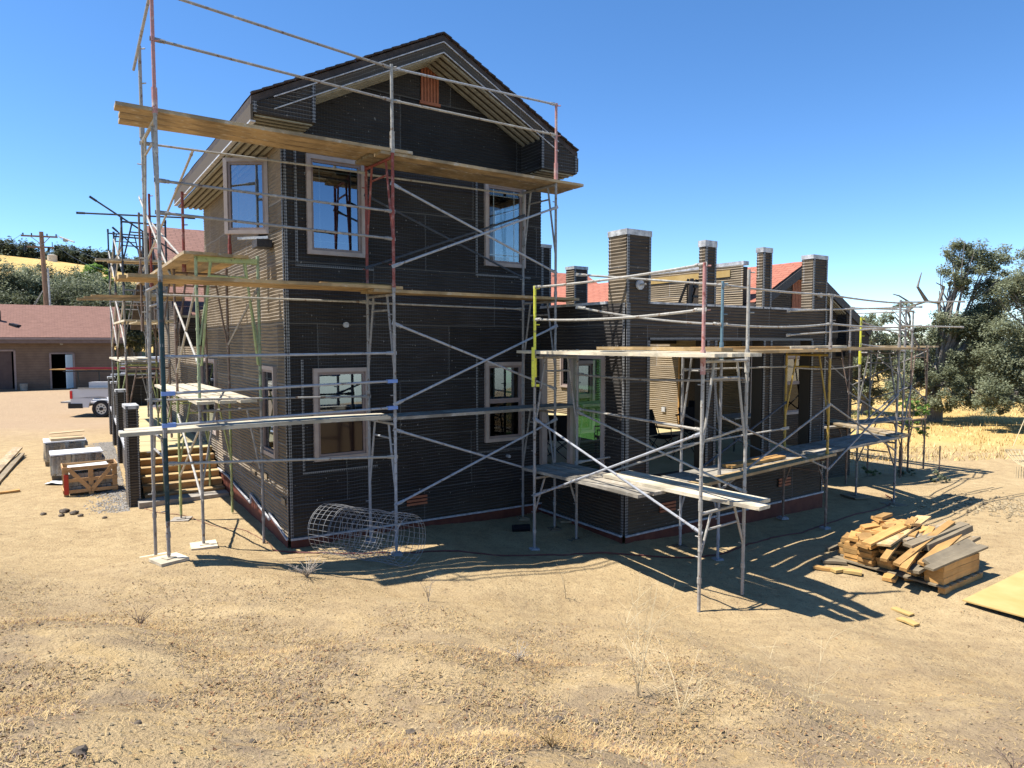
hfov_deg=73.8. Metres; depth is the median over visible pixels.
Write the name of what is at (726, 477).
plank
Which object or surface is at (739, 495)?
plank
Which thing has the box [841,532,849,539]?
board
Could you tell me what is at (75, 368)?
ladder
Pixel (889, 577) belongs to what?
board
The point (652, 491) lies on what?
plank
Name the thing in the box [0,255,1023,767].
ground
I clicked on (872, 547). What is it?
board
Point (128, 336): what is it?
oak tree
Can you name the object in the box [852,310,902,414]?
oak tree
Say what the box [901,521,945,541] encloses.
board
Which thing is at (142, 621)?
dry weed
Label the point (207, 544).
scaffold
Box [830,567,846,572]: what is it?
board
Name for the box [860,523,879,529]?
board
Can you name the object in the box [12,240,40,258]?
ridge oak
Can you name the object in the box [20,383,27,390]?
bucket
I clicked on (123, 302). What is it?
scaffold
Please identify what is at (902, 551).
board
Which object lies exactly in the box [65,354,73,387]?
door
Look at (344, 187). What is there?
window
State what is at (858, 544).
board
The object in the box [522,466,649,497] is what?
plank
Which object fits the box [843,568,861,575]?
board
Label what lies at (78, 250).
overhead wires
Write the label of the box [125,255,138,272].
ridge oak
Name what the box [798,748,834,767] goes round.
dry weed
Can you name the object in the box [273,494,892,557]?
hose
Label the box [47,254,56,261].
water tank
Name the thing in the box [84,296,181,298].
plank
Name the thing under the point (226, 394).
plank
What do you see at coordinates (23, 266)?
oak tree
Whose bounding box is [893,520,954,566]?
board
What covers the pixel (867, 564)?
board
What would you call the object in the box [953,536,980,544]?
board
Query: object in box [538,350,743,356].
plank
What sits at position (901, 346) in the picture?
plank
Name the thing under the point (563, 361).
window
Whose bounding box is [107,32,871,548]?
house
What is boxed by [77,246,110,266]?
ridge oak
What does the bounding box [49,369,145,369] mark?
plank
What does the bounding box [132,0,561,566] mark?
scaffold
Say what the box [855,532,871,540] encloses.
board
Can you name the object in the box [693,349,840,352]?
plank
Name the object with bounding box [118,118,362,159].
plank
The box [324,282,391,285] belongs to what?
plank
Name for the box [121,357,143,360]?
plank
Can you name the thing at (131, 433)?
plank
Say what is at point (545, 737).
dry weed
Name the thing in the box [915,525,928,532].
board
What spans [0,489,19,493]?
board
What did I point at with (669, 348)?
plank
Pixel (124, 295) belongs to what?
plank
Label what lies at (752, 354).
plank
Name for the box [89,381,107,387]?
tool box
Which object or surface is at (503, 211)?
window
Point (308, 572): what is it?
dry bush
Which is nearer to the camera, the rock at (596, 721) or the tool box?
the rock at (596, 721)
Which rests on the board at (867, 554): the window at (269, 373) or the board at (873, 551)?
the board at (873, 551)
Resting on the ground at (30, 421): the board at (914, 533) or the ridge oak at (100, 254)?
the ridge oak at (100, 254)
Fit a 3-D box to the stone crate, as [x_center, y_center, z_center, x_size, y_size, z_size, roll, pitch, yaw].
[-8.912,1.975,14.404,0.983,0.605,0.699,-3,4,-35]
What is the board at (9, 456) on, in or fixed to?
on the ground at (30, 421)
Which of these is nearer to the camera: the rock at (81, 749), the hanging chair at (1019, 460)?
the rock at (81, 749)
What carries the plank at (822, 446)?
on the scaffold at (828, 404)
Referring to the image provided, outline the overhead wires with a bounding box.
[3,235,128,273]
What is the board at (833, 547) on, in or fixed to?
on the ground at (30, 421)
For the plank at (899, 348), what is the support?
on the scaffold at (828, 404)
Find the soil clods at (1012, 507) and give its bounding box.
[870,490,1023,521]
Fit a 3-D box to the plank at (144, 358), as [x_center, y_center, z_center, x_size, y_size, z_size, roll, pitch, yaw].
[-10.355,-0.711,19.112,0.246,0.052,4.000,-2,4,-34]
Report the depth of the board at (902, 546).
10.22 m
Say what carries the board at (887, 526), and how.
on the board at (879, 529)
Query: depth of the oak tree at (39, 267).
70.85 m
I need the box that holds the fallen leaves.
[0,560,1023,767]
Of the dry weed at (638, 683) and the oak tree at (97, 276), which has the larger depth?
the oak tree at (97, 276)
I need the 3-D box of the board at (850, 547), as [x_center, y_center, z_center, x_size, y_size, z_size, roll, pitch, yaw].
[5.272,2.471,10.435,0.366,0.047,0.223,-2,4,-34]
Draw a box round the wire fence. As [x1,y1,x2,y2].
[853,446,940,472]
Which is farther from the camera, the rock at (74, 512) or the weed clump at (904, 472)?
the weed clump at (904, 472)
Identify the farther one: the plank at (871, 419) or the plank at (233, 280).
the plank at (871, 419)
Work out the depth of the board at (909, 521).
10.40 m
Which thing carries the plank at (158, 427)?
on the scaffold at (169, 558)
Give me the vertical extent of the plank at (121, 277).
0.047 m
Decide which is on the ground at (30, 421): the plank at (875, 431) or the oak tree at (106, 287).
the oak tree at (106, 287)
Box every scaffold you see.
[76,196,194,437]
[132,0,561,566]
[138,151,265,550]
[529,262,754,611]
[574,273,964,560]
[824,307,928,483]
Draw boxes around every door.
[0,351,12,389]
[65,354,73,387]
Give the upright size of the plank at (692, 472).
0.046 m
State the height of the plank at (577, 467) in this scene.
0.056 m
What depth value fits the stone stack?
14.30 m
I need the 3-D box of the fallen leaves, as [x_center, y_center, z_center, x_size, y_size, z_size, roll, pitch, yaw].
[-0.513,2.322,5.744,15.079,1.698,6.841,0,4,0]
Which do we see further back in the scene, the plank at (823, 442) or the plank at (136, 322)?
the plank at (136, 322)
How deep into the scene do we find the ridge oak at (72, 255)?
125.64 m
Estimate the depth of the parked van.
38.60 m
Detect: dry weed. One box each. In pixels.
[125,603,160,624]
[372,746,408,767]
[421,577,436,601]
[499,639,531,660]
[519,718,571,747]
[557,565,565,598]
[607,634,737,713]
[608,582,677,696]
[748,626,855,717]
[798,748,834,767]
[991,746,1023,767]
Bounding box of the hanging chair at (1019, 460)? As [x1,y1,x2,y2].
[1005,421,1023,477]
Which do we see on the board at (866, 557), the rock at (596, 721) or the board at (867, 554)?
the board at (867, 554)
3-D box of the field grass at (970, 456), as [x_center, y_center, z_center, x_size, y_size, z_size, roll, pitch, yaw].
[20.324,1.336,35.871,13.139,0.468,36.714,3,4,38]
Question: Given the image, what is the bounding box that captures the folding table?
[716,412,750,451]
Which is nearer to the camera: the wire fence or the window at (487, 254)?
the window at (487, 254)
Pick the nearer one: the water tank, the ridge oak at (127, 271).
the water tank
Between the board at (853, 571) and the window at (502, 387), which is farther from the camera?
the window at (502, 387)
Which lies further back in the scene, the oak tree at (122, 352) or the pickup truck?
the oak tree at (122, 352)
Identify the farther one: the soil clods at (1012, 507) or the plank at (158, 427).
the soil clods at (1012, 507)
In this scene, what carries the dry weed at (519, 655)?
on the ground at (30, 421)
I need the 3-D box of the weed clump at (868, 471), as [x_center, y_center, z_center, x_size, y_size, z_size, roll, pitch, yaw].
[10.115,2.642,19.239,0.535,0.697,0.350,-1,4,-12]
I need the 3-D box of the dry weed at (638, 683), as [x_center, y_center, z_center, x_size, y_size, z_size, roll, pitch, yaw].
[0.930,1.789,4.844,0.471,0.921,0.476,-2,4,-30]
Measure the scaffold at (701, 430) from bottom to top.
4.377 m
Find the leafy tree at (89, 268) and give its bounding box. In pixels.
[77,262,113,289]
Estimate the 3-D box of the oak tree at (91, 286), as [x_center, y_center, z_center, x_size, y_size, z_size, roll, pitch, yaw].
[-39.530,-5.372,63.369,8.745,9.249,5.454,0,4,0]
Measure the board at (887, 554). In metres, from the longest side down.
1.818 x 0.091 x 0.041 m
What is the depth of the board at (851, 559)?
10.35 m
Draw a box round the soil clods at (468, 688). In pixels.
[0,502,1023,767]
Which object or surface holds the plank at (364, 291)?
on the scaffold at (169, 558)
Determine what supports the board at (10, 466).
on the ground at (30, 421)
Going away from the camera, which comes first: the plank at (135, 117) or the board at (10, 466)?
the plank at (135, 117)
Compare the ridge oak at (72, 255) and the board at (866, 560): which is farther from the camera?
the ridge oak at (72, 255)
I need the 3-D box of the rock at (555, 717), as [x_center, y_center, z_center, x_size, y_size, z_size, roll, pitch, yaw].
[0.298,2.184,4.444,0.069,0.042,0.065,1,4,23]
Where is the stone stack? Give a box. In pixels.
[67,461,111,489]
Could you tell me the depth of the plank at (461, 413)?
10.88 m
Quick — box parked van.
[119,356,159,373]
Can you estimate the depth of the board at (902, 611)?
8.88 m
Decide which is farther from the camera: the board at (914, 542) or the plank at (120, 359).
the plank at (120, 359)
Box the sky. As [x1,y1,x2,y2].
[0,0,1023,344]
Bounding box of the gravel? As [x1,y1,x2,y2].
[74,442,129,514]
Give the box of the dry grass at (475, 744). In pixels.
[0,551,1023,767]
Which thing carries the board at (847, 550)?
on the board at (850, 555)
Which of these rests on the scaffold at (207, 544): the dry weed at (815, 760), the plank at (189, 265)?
the plank at (189, 265)
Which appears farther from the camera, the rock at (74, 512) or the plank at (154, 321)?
the plank at (154, 321)
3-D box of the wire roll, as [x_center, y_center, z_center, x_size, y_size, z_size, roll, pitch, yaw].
[-2.099,2.173,9.855,1.543,0.758,0.788,2,4,27]
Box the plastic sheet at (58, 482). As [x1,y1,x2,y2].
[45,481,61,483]
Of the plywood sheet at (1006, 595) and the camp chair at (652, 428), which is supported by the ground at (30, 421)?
the plywood sheet at (1006, 595)
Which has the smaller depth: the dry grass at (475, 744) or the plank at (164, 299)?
the dry grass at (475, 744)
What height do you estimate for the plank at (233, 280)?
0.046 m
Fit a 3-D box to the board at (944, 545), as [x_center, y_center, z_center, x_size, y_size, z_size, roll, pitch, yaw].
[6.209,2.386,9.888,1.419,0.045,0.132,-12,21,-40]
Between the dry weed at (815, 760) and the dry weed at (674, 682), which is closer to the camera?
the dry weed at (815, 760)
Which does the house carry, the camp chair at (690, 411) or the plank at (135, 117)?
the camp chair at (690, 411)
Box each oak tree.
[0,249,42,304]
[0,288,52,304]
[3,262,61,291]
[5,265,78,304]
[22,272,85,298]
[25,256,66,283]
[27,279,107,305]
[39,265,79,285]
[50,266,118,300]
[52,276,129,305]
[67,287,154,352]
[96,276,151,356]
[103,281,141,356]
[103,305,157,356]
[106,286,158,356]
[133,284,158,355]
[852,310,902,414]
[882,237,1023,421]
[956,341,1023,396]
[969,246,1023,417]
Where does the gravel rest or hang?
on the ground at (30, 421)
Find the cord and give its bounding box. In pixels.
[144,508,272,549]
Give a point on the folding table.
(734, 416)
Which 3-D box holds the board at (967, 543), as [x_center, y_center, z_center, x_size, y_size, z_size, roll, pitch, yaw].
[6.258,2.413,9.700,1.332,0.047,0.201,-6,32,-34]
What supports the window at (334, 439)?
in the house
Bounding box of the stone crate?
[61,459,117,496]
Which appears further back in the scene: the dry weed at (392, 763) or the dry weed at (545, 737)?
the dry weed at (545, 737)
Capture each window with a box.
[200,358,218,435]
[223,157,268,234]
[262,365,278,458]
[305,153,364,257]
[312,367,367,461]
[484,184,525,268]
[484,362,524,442]
[490,199,518,261]
[560,358,566,386]
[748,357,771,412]
[783,355,799,414]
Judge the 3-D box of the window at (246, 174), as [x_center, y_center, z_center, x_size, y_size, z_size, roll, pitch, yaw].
[-4.218,-2.987,10.852,0.720,1.190,0.079,0,4,3]
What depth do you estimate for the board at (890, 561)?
9.96 m
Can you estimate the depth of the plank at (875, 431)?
15.67 m
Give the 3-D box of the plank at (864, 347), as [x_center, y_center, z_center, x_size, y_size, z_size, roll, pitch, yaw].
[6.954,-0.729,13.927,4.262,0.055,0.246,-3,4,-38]
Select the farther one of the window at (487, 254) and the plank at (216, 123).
the window at (487, 254)
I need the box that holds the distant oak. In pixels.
[862,328,933,379]
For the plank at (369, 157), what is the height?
0.049 m
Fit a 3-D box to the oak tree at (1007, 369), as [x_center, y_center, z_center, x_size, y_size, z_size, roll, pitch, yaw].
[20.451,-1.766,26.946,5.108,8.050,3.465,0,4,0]
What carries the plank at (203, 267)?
on the scaffold at (207, 544)
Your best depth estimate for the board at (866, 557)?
10.12 m
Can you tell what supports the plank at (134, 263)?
on the scaffold at (123, 302)
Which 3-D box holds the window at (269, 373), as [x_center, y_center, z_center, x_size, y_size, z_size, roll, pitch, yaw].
[-3.973,0.437,11.144,0.485,1.468,0.814,0,4,-5]
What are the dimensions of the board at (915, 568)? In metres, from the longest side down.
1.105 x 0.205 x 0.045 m
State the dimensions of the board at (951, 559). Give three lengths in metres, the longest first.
1.552 x 0.127 x 0.036 m
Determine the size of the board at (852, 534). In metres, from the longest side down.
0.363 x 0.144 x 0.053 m
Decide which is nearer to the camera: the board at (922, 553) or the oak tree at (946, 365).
the board at (922, 553)
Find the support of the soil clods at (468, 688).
on the ground at (30, 421)
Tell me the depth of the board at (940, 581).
9.45 m
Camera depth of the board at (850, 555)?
10.34 m
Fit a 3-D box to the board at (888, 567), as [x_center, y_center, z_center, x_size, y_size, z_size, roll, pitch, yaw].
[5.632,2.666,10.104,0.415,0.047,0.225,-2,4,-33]
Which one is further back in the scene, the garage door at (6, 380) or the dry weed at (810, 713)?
the garage door at (6, 380)
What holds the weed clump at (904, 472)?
on the ground at (30, 421)
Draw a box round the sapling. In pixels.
[898,396,930,469]
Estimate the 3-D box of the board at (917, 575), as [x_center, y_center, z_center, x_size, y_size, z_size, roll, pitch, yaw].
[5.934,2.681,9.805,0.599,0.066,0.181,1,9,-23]
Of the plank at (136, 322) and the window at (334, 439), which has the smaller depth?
the window at (334, 439)
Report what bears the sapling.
on the ground at (30, 421)
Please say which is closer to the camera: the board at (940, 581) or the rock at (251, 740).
the rock at (251, 740)
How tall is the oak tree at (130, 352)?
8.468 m
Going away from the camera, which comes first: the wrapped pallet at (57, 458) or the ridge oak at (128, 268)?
the wrapped pallet at (57, 458)
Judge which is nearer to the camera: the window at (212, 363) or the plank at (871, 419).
the window at (212, 363)
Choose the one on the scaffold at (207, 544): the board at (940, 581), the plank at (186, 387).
the plank at (186, 387)
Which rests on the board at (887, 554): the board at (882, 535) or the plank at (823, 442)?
the board at (882, 535)
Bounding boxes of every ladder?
[65,367,130,369]
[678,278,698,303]
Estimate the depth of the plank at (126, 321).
15.72 m
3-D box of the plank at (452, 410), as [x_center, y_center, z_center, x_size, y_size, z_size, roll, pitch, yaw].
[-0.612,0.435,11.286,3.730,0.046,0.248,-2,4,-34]
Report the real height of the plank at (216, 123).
0.053 m
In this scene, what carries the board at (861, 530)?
on the board
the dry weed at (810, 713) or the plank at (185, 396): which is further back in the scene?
the plank at (185, 396)
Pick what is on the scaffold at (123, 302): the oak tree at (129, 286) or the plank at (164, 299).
the plank at (164, 299)
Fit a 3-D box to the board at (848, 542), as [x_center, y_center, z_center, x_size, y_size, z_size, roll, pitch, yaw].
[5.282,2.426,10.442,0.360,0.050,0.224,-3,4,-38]
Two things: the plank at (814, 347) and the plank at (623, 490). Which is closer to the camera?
the plank at (623, 490)
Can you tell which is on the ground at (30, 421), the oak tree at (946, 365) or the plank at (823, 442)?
the oak tree at (946, 365)
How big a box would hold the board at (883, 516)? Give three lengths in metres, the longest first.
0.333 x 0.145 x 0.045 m
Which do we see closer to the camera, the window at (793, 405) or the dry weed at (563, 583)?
the dry weed at (563, 583)
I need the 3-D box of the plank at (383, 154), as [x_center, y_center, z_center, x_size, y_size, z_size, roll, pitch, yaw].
[-0.382,-3.374,10.844,3.744,0.046,0.246,-2,4,-34]
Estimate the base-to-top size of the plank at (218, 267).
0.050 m
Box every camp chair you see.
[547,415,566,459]
[649,409,684,459]
[675,400,694,440]
[678,407,717,453]
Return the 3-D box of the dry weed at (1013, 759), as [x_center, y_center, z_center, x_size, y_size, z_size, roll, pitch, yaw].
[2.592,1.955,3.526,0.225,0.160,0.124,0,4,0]
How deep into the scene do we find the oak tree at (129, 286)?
66.32 m
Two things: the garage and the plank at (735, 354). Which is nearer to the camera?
the plank at (735, 354)
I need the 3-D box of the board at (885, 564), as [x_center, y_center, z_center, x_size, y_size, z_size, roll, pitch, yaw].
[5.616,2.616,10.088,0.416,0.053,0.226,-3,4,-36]
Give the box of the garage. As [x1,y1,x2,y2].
[0,304,123,390]
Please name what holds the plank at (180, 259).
on the scaffold at (207, 544)
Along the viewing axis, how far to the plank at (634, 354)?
9.11 m
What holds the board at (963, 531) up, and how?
on the board at (906, 565)
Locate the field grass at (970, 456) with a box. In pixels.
[850,395,1023,461]
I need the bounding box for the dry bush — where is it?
[284,555,326,576]
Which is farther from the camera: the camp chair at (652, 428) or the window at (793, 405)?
the window at (793, 405)
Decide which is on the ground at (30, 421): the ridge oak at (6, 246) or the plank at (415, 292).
the ridge oak at (6, 246)
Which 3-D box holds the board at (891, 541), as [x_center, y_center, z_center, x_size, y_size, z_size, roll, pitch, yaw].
[5.955,2.215,10.345,1.721,0.032,0.202,-8,2,-41]
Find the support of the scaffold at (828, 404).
on the ground at (30, 421)
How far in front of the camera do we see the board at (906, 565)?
9.53 m
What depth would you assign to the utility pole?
57.35 m
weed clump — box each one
[861,465,880,475]
[896,468,915,475]
[929,469,950,482]
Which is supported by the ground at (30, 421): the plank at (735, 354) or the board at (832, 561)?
the board at (832, 561)
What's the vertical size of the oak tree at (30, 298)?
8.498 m
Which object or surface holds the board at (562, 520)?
on the ground at (30, 421)
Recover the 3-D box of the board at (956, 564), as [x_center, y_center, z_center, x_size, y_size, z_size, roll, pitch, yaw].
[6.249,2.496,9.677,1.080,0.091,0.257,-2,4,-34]
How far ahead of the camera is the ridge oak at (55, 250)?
125.47 m
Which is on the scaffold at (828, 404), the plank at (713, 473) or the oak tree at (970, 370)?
the plank at (713, 473)
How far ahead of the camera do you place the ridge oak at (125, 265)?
125.70 m
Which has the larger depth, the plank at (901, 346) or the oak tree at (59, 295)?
the oak tree at (59, 295)
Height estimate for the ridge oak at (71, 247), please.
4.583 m
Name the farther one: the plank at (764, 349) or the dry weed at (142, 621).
the plank at (764, 349)
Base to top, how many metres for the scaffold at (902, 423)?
4.526 m
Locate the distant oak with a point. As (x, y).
(895, 336)
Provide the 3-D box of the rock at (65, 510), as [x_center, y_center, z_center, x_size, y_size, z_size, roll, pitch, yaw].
[-8.250,2.344,12.565,0.153,0.097,0.184,0,4,0]
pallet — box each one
[43,430,87,465]
[49,447,104,480]
[833,554,983,594]
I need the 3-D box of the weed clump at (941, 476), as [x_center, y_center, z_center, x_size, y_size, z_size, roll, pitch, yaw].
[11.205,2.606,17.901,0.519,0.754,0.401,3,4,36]
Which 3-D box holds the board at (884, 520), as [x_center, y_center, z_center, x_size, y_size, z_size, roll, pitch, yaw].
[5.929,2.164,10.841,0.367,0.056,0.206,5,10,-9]
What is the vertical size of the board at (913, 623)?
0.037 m
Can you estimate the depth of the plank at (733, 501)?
9.11 m
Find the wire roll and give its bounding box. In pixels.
[308,503,425,566]
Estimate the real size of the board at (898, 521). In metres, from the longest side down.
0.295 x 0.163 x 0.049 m
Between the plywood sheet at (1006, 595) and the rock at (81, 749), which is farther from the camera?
the plywood sheet at (1006, 595)
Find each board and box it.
[0,447,22,472]
[0,453,24,482]
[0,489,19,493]
[557,518,571,522]
[813,564,832,571]
[821,558,846,564]
[825,544,838,550]
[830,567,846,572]
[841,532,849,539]
[843,544,857,550]
[843,547,857,554]
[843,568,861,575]
[844,540,857,546]
[844,552,857,558]
[844,556,857,561]
[848,530,860,541]
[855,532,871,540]
[856,542,867,548]
[857,550,882,557]
[857,557,876,563]
[858,547,878,553]
[858,554,881,559]
[858,560,877,566]
[859,528,870,532]
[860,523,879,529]
[861,524,907,545]
[866,544,878,549]
[871,516,895,522]
[871,526,884,531]
[873,512,892,519]
[875,554,901,563]
[876,515,930,546]
[877,547,907,554]
[877,561,894,566]
[877,564,898,569]
[880,516,917,561]
[882,521,895,528]
[882,572,898,582]
[884,519,904,524]
[890,554,899,559]
[891,606,913,615]
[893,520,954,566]
[896,617,919,626]
[898,544,909,549]
[899,525,934,571]
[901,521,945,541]
[903,521,969,547]
[904,518,913,527]
[904,562,926,573]
[907,530,918,537]
[907,572,923,576]
[914,550,927,561]
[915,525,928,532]
[917,534,961,565]
[922,538,976,570]
[923,525,972,550]
[924,544,988,570]
[924,559,979,578]
[924,565,978,584]
[936,553,979,572]
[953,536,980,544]
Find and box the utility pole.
[21,232,74,304]
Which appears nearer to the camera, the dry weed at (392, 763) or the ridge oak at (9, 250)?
the dry weed at (392, 763)
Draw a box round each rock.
[59,508,69,512]
[69,510,78,514]
[70,744,87,756]
[248,738,256,742]
[405,728,415,734]
[553,715,562,722]
[591,718,599,724]
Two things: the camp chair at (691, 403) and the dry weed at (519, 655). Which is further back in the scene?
the camp chair at (691, 403)
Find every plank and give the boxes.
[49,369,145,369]
[77,298,184,300]
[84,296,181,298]
[91,295,172,296]
[95,258,167,262]
[107,262,164,264]
[109,357,130,361]
[114,101,412,154]
[114,276,360,291]
[114,319,135,323]
[117,274,367,290]
[118,111,374,155]
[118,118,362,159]
[118,415,390,436]
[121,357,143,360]
[124,413,385,430]
[126,273,402,289]
[129,320,145,324]
[134,357,155,360]
[136,250,201,284]
[137,320,157,324]
[149,252,217,285]
[151,320,173,324]
[154,384,214,404]
[163,253,232,285]
[171,384,236,403]
[172,255,248,286]
[186,383,256,402]
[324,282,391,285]
[355,158,563,194]
[361,290,571,301]
[362,154,572,191]
[368,289,578,300]
[374,150,583,188]
[377,404,578,420]
[386,403,564,415]
[517,350,726,356]
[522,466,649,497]
[537,464,665,495]
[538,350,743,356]
[551,462,669,492]
[596,347,732,350]
[603,473,769,510]
[619,350,761,356]
[619,470,769,502]
[660,451,792,478]
[674,453,806,481]
[678,349,797,350]
[689,453,836,485]
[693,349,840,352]
[718,346,789,349]
[722,454,785,467]
[779,432,874,451]
[789,345,846,348]
[792,434,883,453]
[798,347,887,349]
[805,436,907,455]
[815,347,916,349]
[824,416,898,425]
[824,417,911,428]
[824,420,901,436]
[830,419,909,435]
[873,345,932,347]
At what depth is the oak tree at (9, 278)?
61.66 m
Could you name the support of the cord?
on the ground at (30, 421)
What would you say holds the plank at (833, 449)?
on the scaffold at (828, 404)
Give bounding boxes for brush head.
[512,524,529,531]
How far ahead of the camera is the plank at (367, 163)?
11.10 m
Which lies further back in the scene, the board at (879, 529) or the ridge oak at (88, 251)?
the ridge oak at (88, 251)
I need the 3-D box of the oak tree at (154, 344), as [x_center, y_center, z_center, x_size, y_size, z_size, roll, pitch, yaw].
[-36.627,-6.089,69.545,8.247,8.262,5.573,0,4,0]
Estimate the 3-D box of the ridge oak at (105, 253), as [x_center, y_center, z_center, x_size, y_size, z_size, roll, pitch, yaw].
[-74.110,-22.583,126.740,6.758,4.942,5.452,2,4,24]
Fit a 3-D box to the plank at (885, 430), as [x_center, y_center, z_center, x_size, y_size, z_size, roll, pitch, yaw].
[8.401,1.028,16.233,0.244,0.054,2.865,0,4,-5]
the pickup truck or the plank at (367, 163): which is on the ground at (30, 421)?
the pickup truck
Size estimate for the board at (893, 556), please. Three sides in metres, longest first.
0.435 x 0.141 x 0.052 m
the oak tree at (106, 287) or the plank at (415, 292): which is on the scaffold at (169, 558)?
the plank at (415, 292)
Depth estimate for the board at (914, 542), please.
10.09 m
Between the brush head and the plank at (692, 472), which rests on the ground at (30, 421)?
the brush head
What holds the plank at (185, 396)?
on the scaffold at (207, 544)
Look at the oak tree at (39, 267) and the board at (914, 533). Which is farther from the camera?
the oak tree at (39, 267)
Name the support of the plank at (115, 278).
on the scaffold at (169, 558)
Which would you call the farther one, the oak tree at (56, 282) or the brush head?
the oak tree at (56, 282)
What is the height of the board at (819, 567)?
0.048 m
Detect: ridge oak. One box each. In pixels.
[0,236,32,257]
[0,238,17,255]
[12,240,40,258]
[37,243,80,262]
[46,245,80,263]
[61,247,95,264]
[74,247,97,263]
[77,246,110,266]
[88,250,117,270]
[97,250,126,268]
[103,253,137,272]
[113,257,137,272]
[124,264,138,272]
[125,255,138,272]
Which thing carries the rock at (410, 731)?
on the ground at (30, 421)
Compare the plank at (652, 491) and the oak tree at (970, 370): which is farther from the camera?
the oak tree at (970, 370)
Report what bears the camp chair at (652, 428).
on the house
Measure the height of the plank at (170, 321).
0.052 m
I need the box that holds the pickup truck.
[61,369,159,416]
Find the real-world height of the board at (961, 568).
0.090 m
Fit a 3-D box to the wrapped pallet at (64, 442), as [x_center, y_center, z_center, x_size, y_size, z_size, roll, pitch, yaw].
[-11.471,1.624,17.526,0.945,0.790,0.856,-3,4,-35]
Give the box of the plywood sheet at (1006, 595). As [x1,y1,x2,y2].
[962,570,1023,617]
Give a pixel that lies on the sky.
(868, 136)
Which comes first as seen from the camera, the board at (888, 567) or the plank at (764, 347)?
the board at (888, 567)
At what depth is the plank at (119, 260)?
15.66 m
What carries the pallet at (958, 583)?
on the ground at (30, 421)
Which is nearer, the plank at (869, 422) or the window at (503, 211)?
the window at (503, 211)
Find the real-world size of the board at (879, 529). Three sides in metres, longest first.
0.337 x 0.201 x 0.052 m
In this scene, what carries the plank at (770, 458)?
on the plank at (713, 473)
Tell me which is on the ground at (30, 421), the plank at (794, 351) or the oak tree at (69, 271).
the oak tree at (69, 271)
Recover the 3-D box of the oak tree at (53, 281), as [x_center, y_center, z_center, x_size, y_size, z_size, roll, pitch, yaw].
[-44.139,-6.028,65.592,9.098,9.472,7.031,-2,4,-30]
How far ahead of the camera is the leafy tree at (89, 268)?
71.16 m
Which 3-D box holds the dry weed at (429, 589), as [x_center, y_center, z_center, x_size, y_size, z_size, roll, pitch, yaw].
[-0.939,2.335,7.762,0.137,0.320,0.196,3,5,39]

